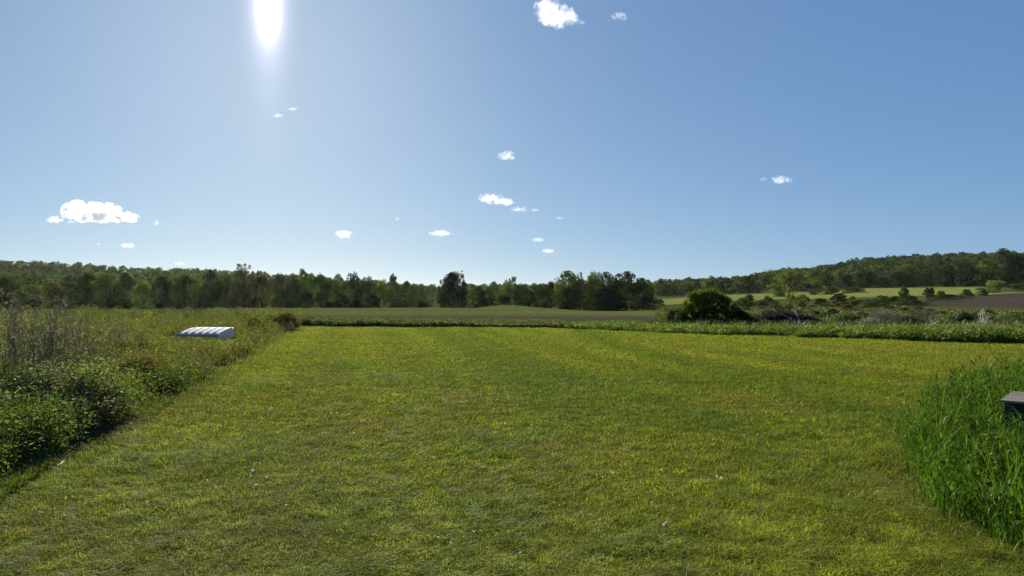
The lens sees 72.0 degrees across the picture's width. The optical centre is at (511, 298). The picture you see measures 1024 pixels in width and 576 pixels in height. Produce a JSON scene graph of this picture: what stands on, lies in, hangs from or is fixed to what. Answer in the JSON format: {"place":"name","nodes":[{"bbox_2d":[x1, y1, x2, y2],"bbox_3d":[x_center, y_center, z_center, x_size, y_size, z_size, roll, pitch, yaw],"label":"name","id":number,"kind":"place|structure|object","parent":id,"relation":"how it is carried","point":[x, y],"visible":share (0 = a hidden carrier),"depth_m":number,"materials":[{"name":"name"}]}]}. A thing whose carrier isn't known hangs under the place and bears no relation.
{"place":"outdoors","nodes":[
{"label":"outdoors","id":0,"kind":"place"},
{"bbox_2d":[52,329,294,465],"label":"verge soil","id":1,"kind":"structure","parent":0,"point":[105,431],"depth_m":8.90,"materials":[{"name":"brown soil"}]},
{"bbox_2d":[3,386,93,456],"bbox_3d":[-5.172,1.329,7.597,1.033,0.810,0.984,0,0,0],"label":"weed clump","id":2,"kind":"object","parent":1,"relation":"on","point":[51,428],"visible":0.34,"depth_m":7.57,"materials":[{"name":"green plant"}]},
{"bbox_2d":[0,350,97,424],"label":"weed clump","id":3,"kind":"object","parent":1,"relation":"on","point":[34,380],"visible":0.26,"depth_m":8.99,"materials":[{"name":"green plant"}]},
{"bbox_2d":[53,351,150,422],"bbox_3d":[-5.707,1.217,9.605,1.291,1.034,1.219,0,0,0],"label":"weed clump","id":4,"kind":"object","parent":1,"relation":"on","point":[99,378],"visible":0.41,"depth_m":9.57,"materials":[{"name":"green plant"}]},
{"bbox_2d":[106,346,174,372],"bbox_3d":[-7.094,1.326,13.562,1.291,0.851,1.156,0,0,-7],"label":"weed clump","id":5,"kind":"object","parent":1,"relation":"on","point":[139,362],"visible":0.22,"depth_m":13.43,"materials":[{"name":"green plant"}]},
{"bbox_2d":[134,368,187,391],"bbox_3d":[-6.498,1.486,13.009,0.981,0.496,0.995,0,0,0],"label":"weed clump","id":6,"kind":"object","parent":1,"relation":"on","point":[166,378],"visible":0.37,"depth_m":12.93,"materials":[{"name":"green plant"}]},
{"bbox_2d":[269,309,301,329],"bbox_3d":[-12.201,1.115,37.942,1.942,1.233,1.811,0,0,0],"label":"weed clump","id":7,"kind":"object","parent":1,"relation":"on","point":[284,316],"visible":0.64,"depth_m":37.65,"materials":[{"name":"green plant"}]},
{"bbox_2d":[207,305,661,322],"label":"crop field","id":8,"kind":"structure","parent":0,"point":[501,312],"depth_m":101.86,"materials":[{"name":"green plant"}]},
{"bbox_2d":[0,325,1023,575],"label":"lawn","id":9,"kind":"structure","parent":0,"point":[642,474],"depth_m":6.92,"materials":[{"name":"plant"}]},
{"bbox_2d":[539,320,1023,343],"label":"bank grass","id":10,"kind":"structure","parent":9,"relation":"on","point":[991,333],"depth_m":30.88,"materials":[{"name":"green plant"}]},
{"bbox_2d":[867,307,910,323],"bbox_3d":[23.600,1.106,43.934,2.985,1.262,2.380,0,0,0],"label":"dry shrub","id":11,"kind":"object","parent":9,"relation":"on","point":[888,315],"visible":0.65,"depth_m":43.85,"materials":[{"name":"grey plant"}]},
{"bbox_2d":[827,457,997,539],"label":"straw litter","id":12,"kind":"object","parent":9,"relation":"on","point":[899,489],"visible":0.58,"depth_m":6.13,"materials":[{"name":"beige plant"}]},
{"bbox_2d":[896,313,928,324],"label":"bush","id":13,"kind":"object","parent":9,"relation":"on","point":[913,318],"visible":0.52,"depth_m":42.83,"materials":[{"name":"green plant"}]},
{"bbox_2d":[859,338,1023,566],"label":"tall grass clump","id":14,"kind":"object","parent":9,"relation":"on","point":[961,431],"visible":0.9,"depth_m":6.00,"materials":[{"name":"green plant"}]},
{"bbox_2d":[1000,391,1023,486],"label":"storage box","id":15,"kind":"object","parent":9,"relation":"on","point":[1015,399],"visible":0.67,"depth_m":5.97,"materials":[{"name":"grey plastic"}]},
{"bbox_2d":[0,268,1023,339],"bbox_3d":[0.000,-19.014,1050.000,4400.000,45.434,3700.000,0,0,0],"label":"ground","id":16,"kind":"structure","parent":0,"point":[436,304],"depth_m":229.86,"materials":[{"name":"green plant"}]},
{"bbox_2d":[0,275,22,307],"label":"tree","id":17,"kind":"object","parent":16,"relation":"on","point":[6,282],"visible":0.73,"depth_m":221.28,"materials":[{"name":"green plant"}]},
{"bbox_2d":[0,303,55,374],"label":"dead stalks","id":18,"kind":"object","parent":16,"relation":"on","point":[18,333],"visible":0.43,"depth_m":11.54,"materials":[{"name":"brown plant"}]},
{"bbox_2d":[10,284,47,308],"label":"tree","id":19,"kind":"object","parent":16,"relation":"on","point":[25,289],"visible":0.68,"depth_m":212.12,"materials":[{"name":"green plant"}]},
{"bbox_2d":[0,288,71,381],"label":"dead stalks","id":20,"kind":"object","parent":16,"relation":"on","point":[39,338],"visible":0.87,"depth_m":10.41,"materials":[{"name":"brown plant"}]},
{"bbox_2d":[38,281,68,307],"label":"tree","id":21,"kind":"object","parent":16,"relation":"on","point":[59,290],"visible":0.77,"depth_m":215.21,"materials":[{"name":"green plant"}]},
{"bbox_2d":[21,295,99,368],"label":"dead stalks","id":22,"kind":"object","parent":16,"relation":"on","point":[65,330],"visible":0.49,"depth_m":11.99,"materials":[{"name":"brown plant"}]},
{"bbox_2d":[55,273,85,306],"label":"tree","id":23,"kind":"object","parent":16,"relation":"on","point":[68,278],"visible":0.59,"depth_m":226.89,"materials":[{"name":"green plant"}]},
{"bbox_2d":[69,298,92,308],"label":"bush","id":24,"kind":"object","parent":16,"relation":"on","point":[79,301],"visible":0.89,"depth_m":206.51,"materials":[{"name":"green plant"}]},
{"bbox_2d":[68,271,103,307],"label":"tree","id":25,"kind":"object","parent":16,"relation":"on","point":[85,284],"visible":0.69,"depth_m":221.19,"materials":[{"name":"green plant"}]},
{"bbox_2d":[63,305,119,366],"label":"dead stalks","id":26,"kind":"object","parent":16,"relation":"on","point":[96,330],"visible":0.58,"depth_m":13.96,"materials":[{"name":"brown plant"}]},
{"bbox_2d":[91,296,108,308],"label":"bush","id":27,"kind":"object","parent":16,"relation":"on","point":[96,302],"visible":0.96,"depth_m":205.41,"materials":[{"name":"green plant"}]},
{"bbox_2d":[89,274,122,307],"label":"tree","id":28,"kind":"object","parent":16,"relation":"on","point":[104,286],"visible":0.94,"depth_m":216.66,"materials":[{"name":"green plant"}]},
{"bbox_2d":[110,296,135,308],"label":"bush","id":29,"kind":"object","parent":16,"relation":"on","point":[127,305],"visible":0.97,"depth_m":205.88,"materials":[{"name":"green plant"}]},
{"bbox_2d":[95,310,153,356],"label":"dead stalks","id":30,"kind":"object","parent":16,"relation":"on","point":[123,327],"visible":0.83,"depth_m":16.90,"materials":[{"name":"brown plant"}]},
{"bbox_2d":[113,272,136,306],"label":"tree","id":31,"kind":"object","parent":16,"relation":"on","point":[128,279],"visible":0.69,"depth_m":225.30,"materials":[{"name":"green plant"}]},
{"bbox_2d":[111,327,171,351],"bbox_3d":[-9.475,1.226,17.985,1.375,1.015,1.374,0,0,0],"label":"weed clump","id":32,"kind":"object","parent":16,"relation":"on","point":[146,336],"visible":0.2,"depth_m":17.97,"materials":[{"name":"green plant"}]},
{"bbox_2d":[130,281,154,308],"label":"tree","id":33,"kind":"object","parent":16,"relation":"on","point":[138,302],"visible":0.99,"depth_m":207.22,"materials":[{"name":"green plant"}]},
{"bbox_2d":[0,304,302,503],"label":"weed cover","id":34,"kind":"object","parent":16,"relation":"on","point":[194,359],"visible":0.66,"depth_m":12.26,"materials":[{"name":"green plant"}]},
{"bbox_2d":[149,275,176,307],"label":"tree","id":35,"kind":"object","parent":16,"relation":"on","point":[164,293],"visible":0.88,"depth_m":215.26,"materials":[{"name":"green plant"}]},
{"bbox_2d":[169,273,197,307],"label":"tree","id":36,"kind":"object","parent":16,"relation":"on","point":[182,282],"visible":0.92,"depth_m":214.44,"materials":[{"name":"green plant"}]},
{"bbox_2d":[189,282,210,307],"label":"tree","id":37,"kind":"object","parent":16,"relation":"on","point":[200,291],"visible":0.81,"depth_m":209.23,"materials":[{"name":"green plant"}]},
{"bbox_2d":[194,295,214,308],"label":"bush","id":38,"kind":"object","parent":16,"relation":"on","point":[200,303],"visible":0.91,"depth_m":206.77,"materials":[{"name":"green plant"}]},
{"bbox_2d":[174,327,235,339],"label":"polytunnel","id":39,"kind":"structure","parent":16,"relation":"on","point":[223,333],"depth_m":27.68,"materials":[{"name":"white plastic"}]},
{"bbox_2d":[202,269,222,307],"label":"tree","id":40,"kind":"object","parent":16,"relation":"on","point":[214,290],"visible":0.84,"depth_m":218.11,"materials":[{"name":"green plant"}]},
{"bbox_2d":[0,260,425,305],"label":"hill wood","id":41,"kind":"object","parent":16,"relation":"on","point":[29,273],"visible":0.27,"depth_m":432.38,"materials":[{"name":"green plant"}]},
{"bbox_2d":[217,273,236,307],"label":"tree","id":42,"kind":"object","parent":16,"relation":"on","point":[226,286],"visible":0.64,"depth_m":221.21,"materials":[{"name":"green plant"}]},
{"bbox_2d":[227,281,251,307],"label":"tree","id":43,"kind":"object","parent":16,"relation":"on","point":[240,293],"visible":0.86,"depth_m":208.25,"materials":[{"name":"green plant"}]},
{"bbox_2d":[233,263,254,307],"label":"tree","id":44,"kind":"object","parent":16,"relation":"on","point":[241,274],"visible":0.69,"depth_m":217.72,"materials":[{"name":"green plant"}]},
{"bbox_2d":[244,297,267,307],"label":"bush","id":45,"kind":"object","parent":16,"relation":"on","point":[250,301],"visible":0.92,"depth_m":204.74,"materials":[{"name":"green plant"}]},
{"bbox_2d":[249,273,271,307],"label":"tree","id":46,"kind":"object","parent":16,"relation":"on","point":[260,280],"visible":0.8,"depth_m":218.12,"materials":[{"name":"green plant"}]},
{"bbox_2d":[263,273,291,307],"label":"tree","id":47,"kind":"object","parent":16,"relation":"on","point":[278,280],"visible":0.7,"depth_m":219.15,"materials":[{"name":"green plant"}]},
{"bbox_2d":[281,277,303,307],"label":"tree","id":48,"kind":"object","parent":16,"relation":"on","point":[291,285],"visible":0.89,"depth_m":211.35,"materials":[{"name":"green plant"}]},
{"bbox_2d":[293,268,318,307],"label":"tree","id":49,"kind":"object","parent":16,"relation":"on","point":[305,278],"visible":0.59,"depth_m":216.76,"materials":[{"name":"green plant"}]},
{"bbox_2d":[299,292,314,307],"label":"bush","id":50,"kind":"object","parent":16,"relation":"on","point":[306,298],"visible":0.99,"depth_m":203.44,"materials":[{"name":"green plant"}]},
{"bbox_2d":[313,272,330,306],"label":"tree","id":51,"kind":"object","parent":16,"relation":"on","point":[320,280],"visible":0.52,"depth_m":219.99,"materials":[{"name":"green plant"}]},
{"bbox_2d":[314,290,329,307],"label":"bush","id":52,"kind":"object","parent":16,"relation":"on","point":[320,294],"visible":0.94,"depth_m":208.16,"materials":[{"name":"green plant"}]},
{"bbox_2d":[323,273,345,307],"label":"tree","id":53,"kind":"object","parent":16,"relation":"on","point":[335,284],"visible":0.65,"depth_m":218.94,"materials":[{"name":"green plant"}]},
{"bbox_2d":[329,293,349,307],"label":"bush","id":54,"kind":"object","parent":16,"relation":"on","point":[343,300],"visible":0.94,"depth_m":203.51,"materials":[{"name":"green plant"}]},
{"bbox_2d":[342,271,365,306],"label":"tree","id":55,"kind":"object","parent":16,"relation":"on","point":[354,283],"visible":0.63,"depth_m":214.59,"materials":[{"name":"green plant"}]},
{"bbox_2d":[358,277,379,305],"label":"tree","id":56,"kind":"object","parent":16,"relation":"on","point":[367,284],"visible":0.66,"depth_m":214.56,"materials":[{"name":"green plant"}]},
{"bbox_2d":[363,295,381,307],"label":"bush","id":57,"kind":"object","parent":16,"relation":"on","point":[376,302],"visible":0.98,"depth_m":204.15,"materials":[{"name":"green plant"}]},
{"bbox_2d":[375,278,391,306],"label":"tree","id":58,"kind":"object","parent":16,"relation":"on","point":[383,293],"visible":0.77,"depth_m":218.03,"materials":[{"name":"green plant"}]},
{"bbox_2d":[388,273,399,304],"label":"tree","id":59,"kind":"object","parent":16,"relation":"on","point":[392,281],"visible":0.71,"depth_m":219.33,"materials":[{"name":"green plant"}]},
{"bbox_2d":[229,311,566,327],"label":"ditch weeds","id":60,"kind":"object","parent":16,"relation":"on","point":[319,320],"visible":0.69,"depth_m":43.03,"materials":[{"name":"green plant"}]},
{"bbox_2d":[399,281,412,306],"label":"tree","id":61,"kind":"object","parent":16,"relation":"on","point":[404,286],"visible":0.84,"depth_m":215.29,"materials":[{"name":"green plant"}]},
{"bbox_2d":[408,288,420,306],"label":"tree","id":62,"kind":"object","parent":16,"relation":"on","point":[413,291],"visible":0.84,"depth_m":214.60,"materials":[{"name":"green plant"}]},
{"bbox_2d":[436,271,471,307],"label":"tree","id":63,"kind":"object","parent":16,"relation":"on","point":[452,279],"visible":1,"depth_m":206.02,"materials":[{"name":"green plant"}]},
{"bbox_2d":[469,287,487,306],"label":"tree","id":64,"kind":"object","parent":16,"relation":"on","point":[480,293],"visible":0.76,"depth_m":212.18,"materials":[{"name":"green plant"}]},
{"bbox_2d":[477,297,495,306],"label":"bush","id":65,"kind":"object","parent":16,"relation":"on","point":[484,302],"visible":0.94,"depth_m":205.23,"materials":[{"name":"green plant"}]},
{"bbox_2d":[485,281,501,305],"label":"tree","id":66,"kind":"object","parent":16,"relation":"on","point":[494,287],"visible":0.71,"depth_m":213.16,"materials":[{"name":"green plant"}]},
{"bbox_2d":[498,279,515,304],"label":"tree","id":67,"kind":"object","parent":16,"relation":"on","point":[506,288],"visible":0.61,"depth_m":217.42,"materials":[{"name":"green plant"}]},
{"bbox_2d":[513,283,531,305],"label":"tree","id":68,"kind":"object","parent":16,"relation":"on","point":[522,292],"visible":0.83,"depth_m":213.14,"materials":[{"name":"green plant"}]},
{"bbox_2d":[528,284,544,306],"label":"tree","id":69,"kind":"object","parent":16,"relation":"on","point":[536,293],"visible":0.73,"depth_m":211.13,"materials":[{"name":"green plant"}]},
{"bbox_2d":[541,280,556,307],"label":"tree","id":70,"kind":"object","parent":16,"relation":"on","point":[548,290],"visible":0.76,"depth_m":207.41,"materials":[{"name":"green plant"}]},
{"bbox_2d":[402,279,717,299],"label":"hill wood","id":71,"kind":"object","parent":16,"relation":"on","point":[660,289],"visible":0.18,"depth_m":428.97,"materials":[{"name":"green plant"}]},
{"bbox_2d":[553,286,586,309],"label":"tree","id":72,"kind":"object","parent":16,"relation":"on","point":[569,300],"visible":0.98,"depth_m":192.84,"materials":[{"name":"green plant"}]},
{"bbox_2d":[551,270,589,307],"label":"tree","id":73,"kind":"object","parent":16,"relation":"on","point":[571,280],"visible":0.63,"depth_m":197.44,"materials":[{"name":"green plant"}]},
{"bbox_2d":[579,274,602,309],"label":"tree","id":74,"kind":"object","parent":16,"relation":"on","point":[590,282],"visible":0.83,"depth_m":196.16,"materials":[{"name":"green plant"}]},
{"bbox_2d":[594,272,621,310],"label":"tree","id":75,"kind":"object","parent":16,"relation":"on","point":[608,280],"visible":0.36,"depth_m":198.73,"materials":[{"name":"green plant"}]},
{"bbox_2d":[591,288,625,310],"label":"tree","id":76,"kind":"object","parent":16,"relation":"on","point":[613,295],"visible":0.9,"depth_m":194.08,"materials":[{"name":"green plant"}]},
{"bbox_2d":[608,296,633,310],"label":"bush","id":77,"kind":"object","parent":16,"relation":"on","point":[619,305],"visible":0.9,"depth_m":192.05,"materials":[{"name":"green plant"}]},
{"bbox_2d":[609,271,643,310],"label":"tree","id":78,"kind":"object","parent":16,"relation":"on","point":[626,283],"visible":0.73,"depth_m":197.55,"materials":[{"name":"green plant"}]},
{"bbox_2d":[630,277,656,309],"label":"tree","id":79,"kind":"object","parent":16,"relation":"on","point":[645,285],"visible":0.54,"depth_m":198.37,"materials":[{"name":"green plant"}]},
{"bbox_2d":[639,297,656,309],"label":"bush","id":80,"kind":"object","parent":16,"relation":"on","point":[647,301],"visible":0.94,"depth_m":194.01,"materials":[{"name":"green plant"}]},
{"bbox_2d":[659,304,681,323],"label":"leafy bush","id":81,"kind":"object","parent":16,"relation":"on","point":[669,314],"visible":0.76,"depth_m":46.65,"materials":[{"name":"green plant"}]},
{"bbox_2d":[678,287,756,324],"bbox_3d":[13.550,0.499,46.505,5.249,2.608,2.148,0,0,0],"label":"bush","id":82,"kind":"object","parent":16,"relation":"on","point":[706,299],"visible":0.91,"depth_m":46.09,"materials":[{"name":"green plant"}]},
{"bbox_2d":[763,283,785,296],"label":"bush","id":83,"kind":"object","parent":16,"relation":"on","point":[777,291],"visible":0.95,"depth_m":328.72,"materials":[{"name":"green plant"}]},
{"bbox_2d":[751,308,827,323],"bbox_3d":[18.232,1.229,47.010,5.344,1.258,2.170,0,0,0],"label":"brush pile","id":84,"kind":"object","parent":16,"relation":"on","point":[779,315],"visible":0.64,"depth_m":46.46,"materials":[{"name":"grey plant"}]},
{"bbox_2d":[759,267,829,312],"bbox_3d":[23.177,-0.418,58.093,5.295,4.553,3.098,0,0,0],"label":"slim tree","id":85,"kind":"object","parent":16,"relation":"on","point":[787,275],"visible":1,"depth_m":57.80,"materials":[{"name":"green plant"}]},
{"bbox_2d":[815,272,836,289],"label":"tree","id":86,"kind":"object","parent":16,"relation":"on","point":[826,280],"visible":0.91,"depth_m":418.79,"materials":[{"name":"green plant"}]},
{"bbox_2d":[828,293,847,306],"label":"bush","id":87,"kind":"object","parent":16,"relation":"on","point":[840,297],"visible":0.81,"depth_m":211.58,"materials":[{"name":"green plant"}]},
{"bbox_2d":[655,250,1023,294],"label":"hill wood","id":88,"kind":"object","parent":16,"relation":"on","point":[750,283],"visible":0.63,"depth_m":481.96,"materials":[{"name":"green plant"}]},
{"bbox_2d":[824,311,862,321],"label":"bush","id":89,"kind":"object","parent":16,"relation":"on","point":[842,316],"visible":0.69,"depth_m":49.51,"materials":[{"name":"green plant"}]},
{"bbox_2d":[834,272,855,288],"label":"tree","id":90,"kind":"object","parent":16,"relation":"on","point":[846,277],"visible":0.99,"depth_m":424.20,"materials":[{"name":"green plant"}]},
{"bbox_2d":[854,271,877,286],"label":"tree","id":91,"kind":"object","parent":16,"relation":"on","point":[867,275],"visible":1,"depth_m":423.83,"materials":[{"name":"green plant"}]},
{"bbox_2d":[875,270,901,287],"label":"tree","id":92,"kind":"object","parent":16,"relation":"on","point":[887,278],"visible":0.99,"depth_m":416.32,"materials":[{"name":"green plant"}]},
{"bbox_2d":[898,285,909,301],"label":"bush","id":93,"kind":"object","parent":16,"relation":"on","point":[904,293],"visible":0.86,"depth_m":239.37,"materials":[{"name":"green plant"}]},
{"bbox_2d":[890,266,923,286],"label":"tree","id":94,"kind":"object","parent":16,"relation":"on","point":[903,273],"visible":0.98,"depth_m":411.95,"materials":[{"name":"green plant"}]},
{"bbox_2d":[917,268,935,286],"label":"tree","id":95,"kind":"object","parent":16,"relation":"on","point":[926,273],"visible":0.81,"depth_m":416.79,"materials":[{"name":"green plant"}]},
{"bbox_2d":[922,287,937,300],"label":"bush","id":96,"kind":"object","parent":16,"relation":"on","point":[927,291],"visible":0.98,"depth_m":244.17,"materials":[{"name":"green plant"}]},
{"bbox_2d":[932,263,958,286],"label":"tree","id":97,"kind":"object","parent":16,"relation":"on","point":[945,272],"visible":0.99,"depth_m":400.92,"materials":[{"name":"green plant"}]},
{"bbox_2d":[949,309,974,322],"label":"bush","id":98,"kind":"object","parent":16,"relation":"on","point":[963,316],"visible":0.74,"depth_m":46.86,"materials":[{"name":"green plant"}]},
{"bbox_2d":[954,262,981,285],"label":"tree","id":99,"kind":"object","parent":16,"relation":"on","point":[969,270],"visible":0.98,"depth_m":404.36,"materials":[{"name":"green plant"}]},
{"bbox_2d":[975,257,994,285],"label":"tree","id":100,"kind":"object","parent":16,"relation":"on","point":[984,262],"visible":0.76,"depth_m":408.46,"materials":[{"name":"green plant"}]},
{"bbox_2d":[984,280,1009,292],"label":"bush","id":101,"kind":"object","parent":16,"relation":"on","point":[998,285],"visible":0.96,"depth_m":317.21,"materials":[{"name":"green plant"}]},
{"bbox_2d":[988,248,1023,284],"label":"tree","id":102,"kind":"object","parent":16,"relation":"on","point":[1011,259],"visible":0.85,"depth_m":396.48,"materials":[{"name":"green plant"}]},
{"bbox_2d":[992,310,1023,322],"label":"bush","id":103,"kind":"object","parent":16,"relation":"on","point":[1011,316],"visible":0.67,"depth_m":47.99,"materials":[{"name":"green plant"}]},
{"bbox_2d":[1011,256,1023,283],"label":"tree","id":104,"kind":"object","parent":16,"relation":"on","point":[1020,266],"visible":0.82,"depth_m":391.87,"materials":[{"name":"green plant"}]},
{"bbox_2d":[0,0,1023,286],"label":"sky","id":105,"kind":"structure","parent":0,"point":[417,141],"materials":[{"name":"blue"}]},
{"bbox_2d":[659,286,984,305],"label":"meadow","id":106,"kind":"structure","parent":0,"point":[891,292],"depth_m":335.90,"materials":[{"name":"green plant"}]},
{"bbox_2d":[652,300,1023,325],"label":"rough grass","id":107,"kind":"structure","parent":0,"point":[943,318],"depth_m":56.91,"materials":[{"name":"green plant"}]},
{"bbox_2d":[911,293,1023,307],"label":"ploughed field","id":108,"kind":"structure","parent":0,"point":[1015,300],"depth_m":225.49,"materials":[{"name":"soil"}]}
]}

